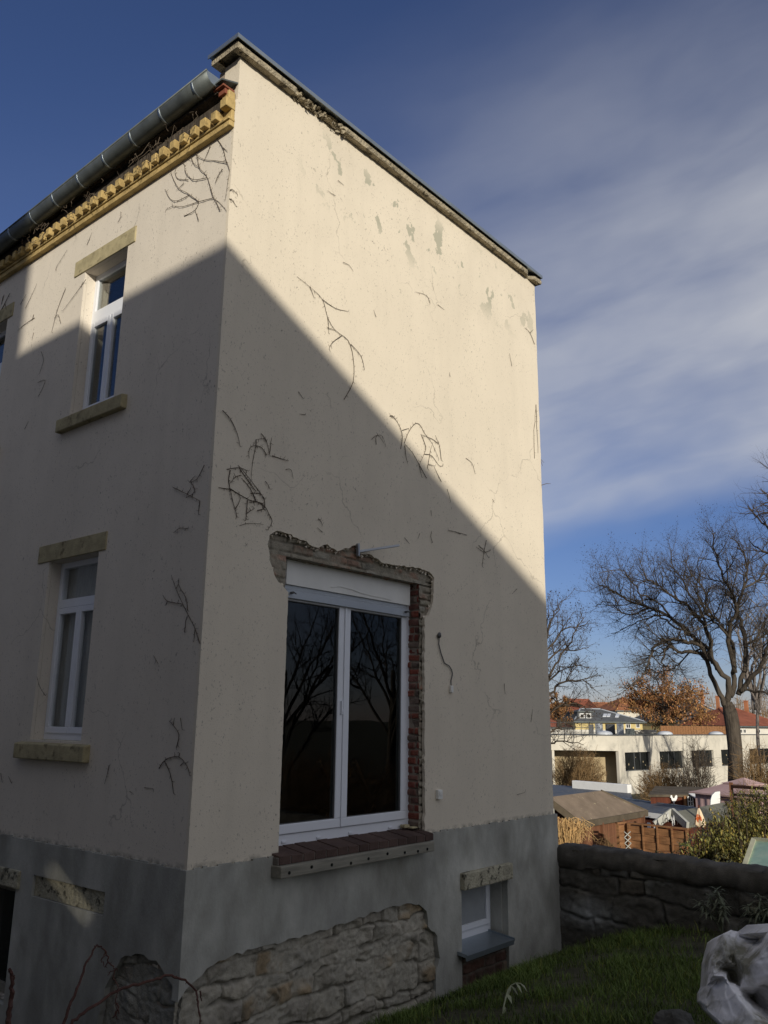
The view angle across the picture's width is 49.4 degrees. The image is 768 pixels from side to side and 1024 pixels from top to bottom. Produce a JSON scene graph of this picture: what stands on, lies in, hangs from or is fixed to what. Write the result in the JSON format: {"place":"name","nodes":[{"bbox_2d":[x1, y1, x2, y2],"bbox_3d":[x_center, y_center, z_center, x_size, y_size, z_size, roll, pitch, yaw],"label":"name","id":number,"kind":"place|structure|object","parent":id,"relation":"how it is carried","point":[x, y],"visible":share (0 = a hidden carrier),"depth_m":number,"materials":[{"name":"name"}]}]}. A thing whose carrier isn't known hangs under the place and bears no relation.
{"place":"outdoors","nodes":[
{"label":"outdoors","id":0,"kind":"place"},
{"bbox_2d":[0,0,767,717],"label":"sky","id":1,"kind":"structure","parent":0,"point":[618,149],"materials":[{"name":"blue"}]},
{"bbox_2d":[351,793,739,1023],"bbox_3d":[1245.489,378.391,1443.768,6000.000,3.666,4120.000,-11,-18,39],"label":"ground","id":2,"kind":"structure","parent":0,"point":[463,1015],"depth_m":6.53,"materials":[{"name":"green plant"}]},
{"bbox_2d":[5,968,14,1023],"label":"bramble cane","id":3,"kind":"object","parent":2,"relation":"on","point":[10,1003],"visible":1,"depth_m":3.02,"materials":[{"name":"brown plant"}]},
{"bbox_2d":[62,944,119,1023],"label":"bramble cane","id":4,"kind":"object","parent":2,"relation":"on","point":[75,993],"visible":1,"depth_m":3.53,"materials":[{"name":"brown plant"}]},
{"bbox_2d":[70,974,201,1023],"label":"bramble cane","id":5,"kind":"object","parent":2,"relation":"on","point":[85,1011],"visible":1,"depth_m":3.63,"materials":[{"name":"brown plant"}]},
{"bbox_2d":[0,32,561,1023],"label":"house","id":6,"kind":"structure","parent":2,"relation":"on","point":[238,878],"depth_m":7.67,"materials":[{"name":"beige paint"}]},
{"bbox_2d":[0,302,14,372],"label":"window","id":7,"kind":"structure","parent":6,"relation":"in","point":[7,311],"depth_m":9.69,"materials":[{"name":"white plastic"}]},
{"bbox_2d":[0,866,20,992],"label":"basement window","id":8,"kind":"structure","parent":6,"relation":"in","point":[9,878],"depth_m":7.41,"materials":[{"name":"glass"}]},
{"bbox_2d":[13,531,107,762],"bbox_3d":[-2.826,1.215,7.533,1.210,1.958,0.280,-11,-18,39],"label":"window","id":9,"kind":"structure","parent":6,"relation":"in","point":[74,616],"depth_m":7.62,"materials":[{"name":"white plastic"}]},
{"bbox_2d":[55,226,136,433],"bbox_3d":[-2.742,-1.762,8.210,1.200,1.910,0.247,-11,-18,39],"label":"window","id":10,"kind":"structure","parent":6,"relation":"in","point":[109,314],"depth_m":8.26,"materials":[{"name":"white plastic"}]},
{"bbox_2d":[13,111,197,252],"bbox_3d":[-2.901,-3.231,8.424,3.366,0.383,0.151,-11,-18,39],"label":"dead creeper","id":11,"kind":"object","parent":6,"relation":"attached to","point":[37,228],"visible":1,"depth_m":8.05,"materials":[{"name":"brown plant"}]},
{"bbox_2d":[169,720,179,749],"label":"dead creeper","id":12,"kind":"object","parent":6,"relation":"attached to","point":[178,734],"visible":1,"depth_m":6.17,"materials":[{"name":"brown plant"}]},
{"bbox_2d":[159,752,190,794],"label":"dead creeper","id":13,"kind":"object","parent":6,"relation":"attached to","point":[169,768],"visible":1,"depth_m":6.13,"materials":[{"name":"brown plant"}]},
{"bbox_2d":[163,575,199,642],"bbox_3d":[-1.562,0.745,6.441,0.521,0.557,0.018,-11,-18,39],"label":"dead creeper","id":14,"kind":"object","parent":6,"relation":"attached to","point":[185,609],"visible":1,"depth_m":6.42,"materials":[{"name":"brown plant"}]},
{"bbox_2d":[173,465,204,514],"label":"dead creeper","id":15,"kind":"object","parent":6,"relation":"attached to","point":[194,489],"visible":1,"depth_m":6.64,"materials":[{"name":"brown plant"}]},
{"bbox_2d":[165,138,229,219],"bbox_3d":[-1.695,-2.942,7.514,0.974,0.920,0.018,-11,-18,39],"label":"dead creeper","id":16,"kind":"object","parent":6,"relation":"attached to","point":[196,153],"visible":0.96,"depth_m":7.47,"materials":[{"name":"brown plant"}]},
{"bbox_2d":[222,410,241,446],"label":"dead creeper","id":17,"kind":"object","parent":6,"relation":"attached to","point":[233,424],"visible":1,"depth_m":6.77,"materials":[{"name":"brown plant"}]},
{"bbox_2d":[218,465,271,529],"bbox_3d":[-1.111,-0.129,6.770,0.019,0.479,0.584,-11,-18,39],"label":"dead creeper","id":18,"kind":"object","parent":6,"relation":"attached to","point":[239,467],"visible":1,"depth_m":6.78,"materials":[{"name":"brown plant"}]},
{"bbox_2d":[246,433,272,476],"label":"dead creeper","id":19,"kind":"object","parent":6,"relation":"attached to","point":[261,447],"visible":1,"depth_m":6.96,"materials":[{"name":"brown plant"}]},
{"bbox_2d":[298,277,364,398],"bbox_3d":[-0.492,-1.583,7.870,0.016,0.995,0.953,-11,-18,39],"label":"dead creeper","id":20,"kind":"object","parent":6,"relation":"attached to","point":[338,332],"visible":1,"depth_m":7.93,"materials":[{"name":"brown plant"}]},
{"bbox_2d":[279,559,409,845],"bbox_3d":[-0.333,1.720,7.547,0.163,2.376,1.845,-11,-18,39],"label":"french window","id":21,"kind":"structure","parent":6,"relation":"in","point":[345,592],"depth_m":7.58,"materials":[{"name":"white plastic"}]},
{"bbox_2d":[356,543,399,555],"bbox_3d":[-0.060,0.360,7.840,0.461,0.162,0.053,9,-16,-30],"label":"metal bar","id":22,"kind":"object","parent":6,"relation":"attached to","point":[358,551],"visible":1,"depth_m":7.79,"materials":[{"name":"grey metal"}]},
{"bbox_2d":[400,824,417,828],"bbox_3d":[0.234,2.958,7.856,0.110,0.035,0.140,-11,-18,39],"label":"foam scrap","id":23,"kind":"object","parent":6,"relation":"on","point":[408,826],"visible":1,"depth_m":7.83,"materials":[{"name":"yellow plastic"}]},
{"bbox_2d":[390,415,441,481],"bbox_3d":[0.343,-0.658,8.676,0.017,0.583,0.919,-11,-18,39],"label":"dead creeper","id":24,"kind":"object","parent":6,"relation":"attached to","point":[392,416],"visible":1,"depth_m":8.73,"materials":[{"name":"brown plant"}]},
{"bbox_2d":[436,790,442,798],"bbox_3d":[0.538,2.737,8.095,0.042,0.085,0.070,-11,-18,39],"label":"wall socket","id":25,"kind":"object","parent":6,"relation":"attached to","point":[439,794],"depth_m":8.07,"materials":[{"name":"white plastic"}]},
{"bbox_2d":[437,632,452,692],"bbox_3d":[0.624,1.529,8.494,0.063,0.597,0.270,-11,-18,39],"label":"hanging cable","id":26,"kind":"object","parent":6,"relation":"hanging from","point":[451,686],"visible":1,"depth_m":8.48,"materials":[{"name":"grey plastic"}]},
{"bbox_2d":[478,540,490,566],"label":"dead creeper","id":27,"kind":"object","parent":6,"relation":"attached to","point":[484,553],"visible":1,"depth_m":9.38,"materials":[{"name":"brown plant"}]},
{"bbox_2d":[457,862,514,987],"bbox_3d":[0.936,4.209,8.376,0.385,1.215,0.955,-11,-18,39],"label":"basement window","id":28,"kind":"structure","parent":6,"relation":"in","point":[484,943],"depth_m":8.48,"materials":[{"name":"white plastic"}]},
{"bbox_2d":[528,329,537,457],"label":"dead creeper","id":29,"kind":"object","parent":6,"relation":"attached to","point":[536,421],"visible":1,"depth_m":10.78,"materials":[{"name":"brown plant"}]},
{"bbox_2d":[502,983,526,1012],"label":"arching weed","id":30,"kind":"object","parent":2,"relation":"on","point":[506,995],"visible":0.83,"depth_m":6.24,"materials":[{"name":"green plant"}]},
{"bbox_2d":[549,692,573,729],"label":"oak tree","id":31,"kind":"object","parent":2,"relation":"on","point":[552,698],"visible":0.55,"depth_m":87.08,"materials":[{"name":"brown plant"}]},
{"bbox_2d":[550,719,574,729],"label":"house","id":32,"kind":"structure","parent":2,"relation":"on","point":[552,724],"depth_m":104.66,"materials":[{"name":"red tile"}]},
{"bbox_2d":[558,817,596,844],"bbox_3d":[3.569,6.994,15.716,0.869,2.384,0.878,-11,-18,39],"label":"reed mat","id":33,"kind":"object","parent":2,"relation":"on","point":[566,832],"visible":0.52,"depth_m":15.86,"materials":[{"name":"wicker"}]},
{"bbox_2d":[546,583,613,765],"bbox_3d":[5.534,6.231,25.750,3.000,8.892,5.127,-2,-14,10],"label":"bare tree","id":34,"kind":"object","parent":2,"relation":"on","point":[564,667],"visible":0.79,"depth_m":25.79,"materials":[{"name":"brown plant"}]},
{"bbox_2d":[552,738,609,785],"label":"bare shrub","id":35,"kind":"object","parent":2,"relation":"on","point":[582,773],"visible":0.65,"depth_m":52.00,"materials":[{"name":"brown plant"}]},
{"bbox_2d":[570,699,596,708],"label":"house","id":36,"kind":"structure","parent":2,"relation":"on","point":[583,703],"depth_m":154.01,"materials":[{"name":"red tile"}]},
{"bbox_2d":[553,780,632,798],"bbox_3d":[7.447,11.335,30.379,3.216,2.750,6.972,-2,-14,10],"label":"garden hut","id":37,"kind":"object","parent":2,"relation":"on","point":[615,789],"visible":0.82,"depth_m":31.17,"materials":[{"name":"grey paint"}]},
{"bbox_2d":[550,708,646,729],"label":"house","id":38,"kind":"structure","parent":2,"relation":"on","point":[609,717],"depth_m":112.59,"materials":[{"name":"stone"}]},
{"bbox_2d":[592,702,606,707],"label":"house","id":39,"kind":"structure","parent":2,"relation":"on","point":[600,704],"depth_m":171.68,"materials":[{"name":"orange tile"}]},
{"bbox_2d":[553,790,647,848],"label":"garden shed","id":40,"kind":"structure","parent":2,"relation":"on","point":[603,811],"depth_m":18.55,"materials":[{"name":"brown wood"}]},
{"bbox_2d":[597,832,621,846],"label":"dry plant","id":41,"kind":"object","parent":2,"relation":"on","point":[605,844],"visible":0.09,"depth_m":16.54,"materials":[{"name":"brown plant"}]},
{"bbox_2d":[615,822,627,848],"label":"gate panel","id":42,"kind":"structure","parent":2,"relation":"on","point":[620,830],"depth_m":16.97,"materials":[{"name":"brown wood"}]},
{"bbox_2d":[599,694,649,717],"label":"house","id":43,"kind":"structure","parent":2,"relation":"on","point":[620,710],"depth_m":159.81,"materials":[{"name":"orange tile"}]},
{"bbox_2d":[624,831,630,848],"bbox_3d":[4.816,6.813,16.434,0.152,1.000,0.015,5,-15,-16],"label":"lattice strip","id":44,"kind":"object","parent":2,"relation":"on","point":[627,840],"visible":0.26,"depth_m":16.50,"materials":[{"name":"grey paint"}]},
{"bbox_2d":[627,822,688,853],"bbox_3d":[5.404,7.105,16.317,0.080,1.860,1.297,14,-19,-43],"label":"fence panel","id":45,"kind":"object","parent":2,"relation":"on","point":[640,838],"visible":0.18,"depth_m":16.50,"materials":[{"name":"brown wood"}]},
{"bbox_2d":[622,798,695,843],"bbox_3d":[8.039,9.826,24.557,1.650,2.270,4.772,7,-15,-24],"label":"garden hut","id":46,"kind":"object","parent":2,"relation":"on","point":[656,810],"visible":0.21,"depth_m":24.74,"materials":[{"name":"white paint"}]},
{"bbox_2d":[551,730,767,793],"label":"school building","id":47,"kind":"structure","parent":2,"relation":"on","point":[624,759],"depth_m":67.81,"materials":[{"name":"white rendered plaster"},{"name":"window glass"},{"name":"roofing felt"}]},
{"bbox_2d":[550,722,596,736],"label":"roof railing","id":48,"kind":"object","parent":47,"relation":"on","point":[576,727],"visible":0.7,"depth_m":64.14,"materials":[{"name":"metal"}]},
{"bbox_2d":[588,724,593,735],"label":"roof box","id":49,"kind":"object","parent":47,"relation":"on","point":[591,729],"visible":0.64,"depth_m":70.57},
{"bbox_2d":[595,723,602,733],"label":"roof box","id":50,"kind":"object","parent":47,"relation":"on","point":[598,725],"visible":0.6,"depth_m":75.15,"materials":[{"name":"grey metal"}]},
{"bbox_2d":[597,731,612,735],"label":"skylight dome","id":51,"kind":"structure","parent":47,"relation":"on","point":[604,733],"depth_m":71.62,"materials":[{"name":"plastic"}]},
{"bbox_2d":[605,724,614,734],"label":"roof box","id":52,"kind":"object","parent":47,"relation":"on","point":[610,727],"visible":0.73,"depth_m":75.85,"materials":[{"name":"metal"}]},
{"bbox_2d":[617,723,623,734],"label":"roof box","id":53,"kind":"object","parent":47,"relation":"on","point":[620,728],"visible":0.88,"depth_m":73.73,"materials":[{"name":"grey metal"}]},
{"bbox_2d":[625,728,634,734],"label":"roof box","id":54,"kind":"object","parent":47,"relation":"on","point":[628,731],"visible":0.83,"depth_m":72.55,"materials":[{"name":"metal"}]},
{"bbox_2d":[625,752,649,770],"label":"window","id":55,"kind":"structure","parent":47,"relation":"in","point":[634,761],"depth_m":66.73,"materials":[{"name":"glass"}]},
{"bbox_2d":[657,731,672,734],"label":"skylight dome","id":56,"kind":"structure","parent":47,"relation":"on","point":[663,732],"depth_m":76.77,"materials":[{"name":"plastic"}]},
{"bbox_2d":[659,751,682,768],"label":"window","id":57,"kind":"structure","parent":47,"relation":"in","point":[665,756],"depth_m":70.11,"materials":[{"name":"glass"}]},
{"bbox_2d":[660,726,725,733],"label":"board fence","id":58,"kind":"object","parent":47,"relation":"on","point":[687,729],"visible":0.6,"depth_m":86.14,"materials":[{"name":"orange wood"}]},
{"bbox_2d":[691,750,712,767],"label":"window","id":59,"kind":"structure","parent":47,"relation":"in","point":[710,752],"depth_m":73.91,"materials":[{"name":"glass"}]},
{"bbox_2d":[709,731,722,733],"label":"skylight dome","id":60,"kind":"structure","parent":47,"relation":"on","point":[715,732],"depth_m":78.98,"materials":[{"name":"plastic"}]},
{"bbox_2d":[721,750,727,765],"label":"window","id":61,"kind":"structure","parent":47,"relation":"in","point":[724,753],"depth_m":76.06,"materials":[{"name":"glass"}]},
{"bbox_2d":[749,748,767,763],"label":"window","id":62,"kind":"structure","parent":47,"relation":"in","point":[765,749],"depth_m":80.95,"materials":[{"name":"glass"}]},
{"bbox_2d":[604,665,719,731],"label":"oak tree","id":63,"kind":"object","parent":2,"relation":"on","point":[666,705],"visible":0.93,"depth_m":88.44,"materials":[{"name":"brown plant"}]},
{"bbox_2d":[557,842,767,950],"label":"garden wall","id":64,"kind":"structure","parent":2,"relation":"on","point":[603,890],"depth_m":8.91,"materials":[{"name":"grey stone"}]},
{"bbox_2d":[742,837,767,915],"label":"glazed frame","id":65,"kind":"object","parent":64,"relation":"attached to","point":[757,851],"visible":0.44,"depth_m":9.46,"materials":[{"name":"teal glass"}]},
{"bbox_2d":[632,761,692,800],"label":"bare shrub","id":66,"kind":"object","parent":2,"relation":"on","point":[657,781],"visible":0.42,"depth_m":45.21,"materials":[{"name":"brown plant"}]},
{"bbox_2d":[572,503,767,780],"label":"bare tree","id":67,"kind":"object","parent":2,"relation":"on","point":[730,715],"visible":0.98,"depth_m":36.50,"materials":[{"name":"brown plant"}]},
{"bbox_2d":[652,1009,694,1023],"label":"garden stone","id":68,"kind":"object","parent":2,"relation":"on","point":[674,1016],"visible":1,"depth_m":5.30,"materials":[{"name":"grey stone"}]},
{"bbox_2d":[648,786,702,806],"bbox_3d":[9.369,10.351,26.456,1.825,3.000,2.646,-3,-15,15],"label":"garden hut","id":69,"kind":"object","parent":2,"relation":"on","point":[663,794],"visible":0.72,"depth_m":25.95,"materials":[{"name":"wood"}]},
{"bbox_2d":[670,795,676,802],"bbox_3d":[8.973,8.899,25.874,0.240,0.247,0.030,2,-14,-7],"label":"rooster sign","id":70,"kind":"object","parent":69,"relation":"attached to","point":[674,799],"visible":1,"depth_m":25.86,"materials":[{"name":"white paint"}]},
{"bbox_2d":[687,796,693,805],"bbox_3d":[9.506,8.982,25.922,0.182,0.293,0.060,2,-14,-7],"label":"window","id":71,"kind":"structure","parent":69,"relation":"in","point":[690,802],"depth_m":25.91,"materials":[{"name":"grey glass"}]},
{"bbox_2d":[635,692,719,732],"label":"house","id":72,"kind":"structure","parent":2,"relation":"on","point":[647,726],"depth_m":124.54,"materials":[{"name":"stone"}]},
{"bbox_2d":[652,803,736,852],"bbox_3d":[7.180,7.911,18.753,0.850,2.557,3.816,-11,-18,39],"label":"playhouse","id":73,"kind":"object","parent":2,"relation":"on","point":[673,817],"visible":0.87,"depth_m":18.04,"materials":[{"name":"white wood"}]},
{"bbox_2d":[671,727,721,788],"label":"bare shrub","id":74,"kind":"object","parent":2,"relation":"on","point":[698,772],"visible":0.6,"depth_m":43.12,"materials":[{"name":"brown plant"}]},
{"bbox_2d":[656,849,741,862],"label":"evergreen bush","id":75,"kind":"object","parent":2,"relation":"on","point":[718,857],"visible":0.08,"depth_m":9.82,"materials":[{"name":"green plant"}]},
{"bbox_2d":[695,805,705,829],"bbox_3d":[6.244,7.074,16.291,0.227,2.567,0.196,-11,-18,39],"label":"folded parasol","id":76,"kind":"object","parent":2,"relation":"on","point":[699,816],"visible":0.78,"depth_m":16.49,"materials":[{"name":"fabric"}]},
{"bbox_2d":[704,693,719,708],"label":"tree","id":77,"kind":"object","parent":2,"relation":"on","point":[711,701],"visible":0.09,"depth_m":182.30,"materials":[{"name":"plant"}]},
{"bbox_2d":[693,886,732,933],"bbox_3d":[3.233,3.904,8.182,0.474,0.441,0.334,-11,-18,39],"label":"spurge plant","id":78,"kind":"object","parent":2,"relation":"on","point":[722,907],"visible":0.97,"depth_m":8.16,"materials":[{"name":"green plant"}]},
{"bbox_2d":[710,791,719,804],"bbox_3d":[8.267,8.409,20.588,0.278,2.902,0.056,1,-14,0],"label":"curved panel","id":79,"kind":"object","parent":2,"relation":"on","point":[715,798],"visible":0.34,"depth_m":20.87,"materials":[{"name":"white paint"}]},
{"bbox_2d":[675,700,767,733],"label":"house","id":80,"kind":"structure","parent":2,"relation":"on","point":[747,720],"depth_m":104.16,"materials":[{"name":"red tile"}]},
{"bbox_2d":[675,780,767,862],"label":"evergreen bush","id":81,"kind":"object","parent":2,"relation":"on","point":[731,841],"visible":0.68,"depth_m":10.81,"materials":[{"name":"green plant"}]},
{"bbox_2d":[687,557,767,772],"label":"birch tree","id":82,"kind":"object","parent":2,"relation":"on","point":[756,705],"visible":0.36,"depth_m":55.37,"materials":[{"name":"plant"}]},
{"bbox_2d":[689,778,767,818],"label":"garden pavilion","id":83,"kind":"structure","parent":2,"relation":"on","point":[702,797],"depth_m":23.23,"materials":[{"name":"pink fabric"}]},
{"bbox_2d":[720,693,743,709],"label":"tree","id":84,"kind":"object","parent":2,"relation":"on","point":[737,700],"visible":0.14,"depth_m":193.69,"materials":[{"name":"plant"}]},
{"bbox_2d":[697,924,767,1023],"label":"woven sack","id":85,"kind":"object","parent":2,"relation":"on","point":[733,989],"visible":1,"depth_m":4.26,"materials":[{"name":"grey fabric"}]},
{"bbox_2d":[719,770,765,833],"bbox_3d":[7.668,6.797,17.282,1.744,3.144,1.335,2,-14,-4],"label":"bare shrub","id":86,"kind":"object","parent":2,"relation":"on","point":[742,796],"visible":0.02,"depth_m":17.51,"materials":[{"name":"brown plant"}]},
{"bbox_2d":[724,736,767,783],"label":"bare shrub","id":87,"kind":"object","parent":2,"relation":"on","point":[755,774],"visible":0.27,"depth_m":32.44,"materials":[{"name":"brown plant"}]},
{"bbox_2d":[727,451,767,606],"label":"bare tree","id":88,"kind":"object","parent":2,"relation":"on","point":[761,515],"visible":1,"depth_m":32.19,"materials":[{"name":"brown plant"}]},
{"bbox_2d":[729,782,766,818],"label":"trellis frame","id":89,"kind":"object","parent":2,"relation":"on","point":[731,786],"visible":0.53,"depth_m":17.01,"materials":[{"name":"brown wood"}]},
{"bbox_2d":[740,893,767,923],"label":"spurge plant","id":90,"kind":"object","parent":2,"relation":"on","point":[758,909],"visible":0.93,"depth_m":7.98,"materials":[{"name":"green plant"}]},
{"bbox_2d":[748,693,767,718],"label":"tree","id":91,"kind":"object","parent":2,"relation":"on","point":[765,715],"visible":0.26,"depth_m":168.85,"materials":[{"name":"plant"}]}
]}

